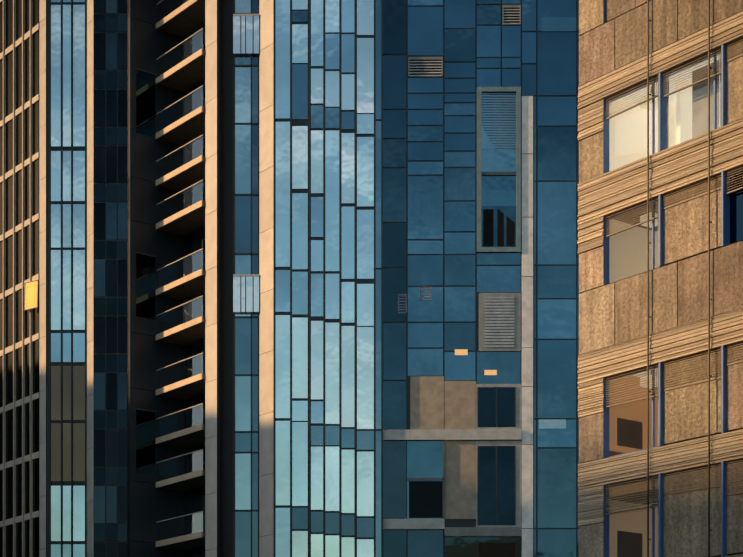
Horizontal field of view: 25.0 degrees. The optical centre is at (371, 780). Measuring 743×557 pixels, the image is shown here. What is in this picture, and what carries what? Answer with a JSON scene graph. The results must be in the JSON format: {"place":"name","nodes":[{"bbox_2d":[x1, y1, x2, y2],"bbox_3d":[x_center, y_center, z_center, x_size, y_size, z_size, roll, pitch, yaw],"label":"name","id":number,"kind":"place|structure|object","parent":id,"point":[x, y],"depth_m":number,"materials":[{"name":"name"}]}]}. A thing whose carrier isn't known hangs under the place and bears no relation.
{"place":"outdoors","nodes":[
{"label":"outdoors","id":0,"kind":"place"},
{"bbox_2d":[0,0,272,556],"bbox_3d":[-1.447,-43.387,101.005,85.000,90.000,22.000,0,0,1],"label":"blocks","id":1,"kind":"structure","parent":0,"point":[136,278],"depth_m":96.36,"materials":[{"name":"glass"}]},
{"bbox_2d":[273,0,382,556],"bbox_3d":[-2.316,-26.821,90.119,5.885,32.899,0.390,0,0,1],"label":"glass facade","id":2,"kind":"structure","parent":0,"point":[327,278],"depth_m":90.01,"materials":[{"name":"blue glass"}]},
{"bbox_2d":[383,0,578,556],"bbox_3d":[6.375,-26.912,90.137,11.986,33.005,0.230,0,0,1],"label":"building facade","id":3,"kind":"object","parent":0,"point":[480,287],"depth_m":90.20,"materials":[{"name":"blue glass"}]},
{"bbox_2d":[577,0,742,556],"bbox_3d":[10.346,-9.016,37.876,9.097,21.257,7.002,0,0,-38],"label":"stone building","id":4,"kind":"structure","parent":0,"point":[660,253],"depth_m":36.01,"materials":[{"name":"stone"}]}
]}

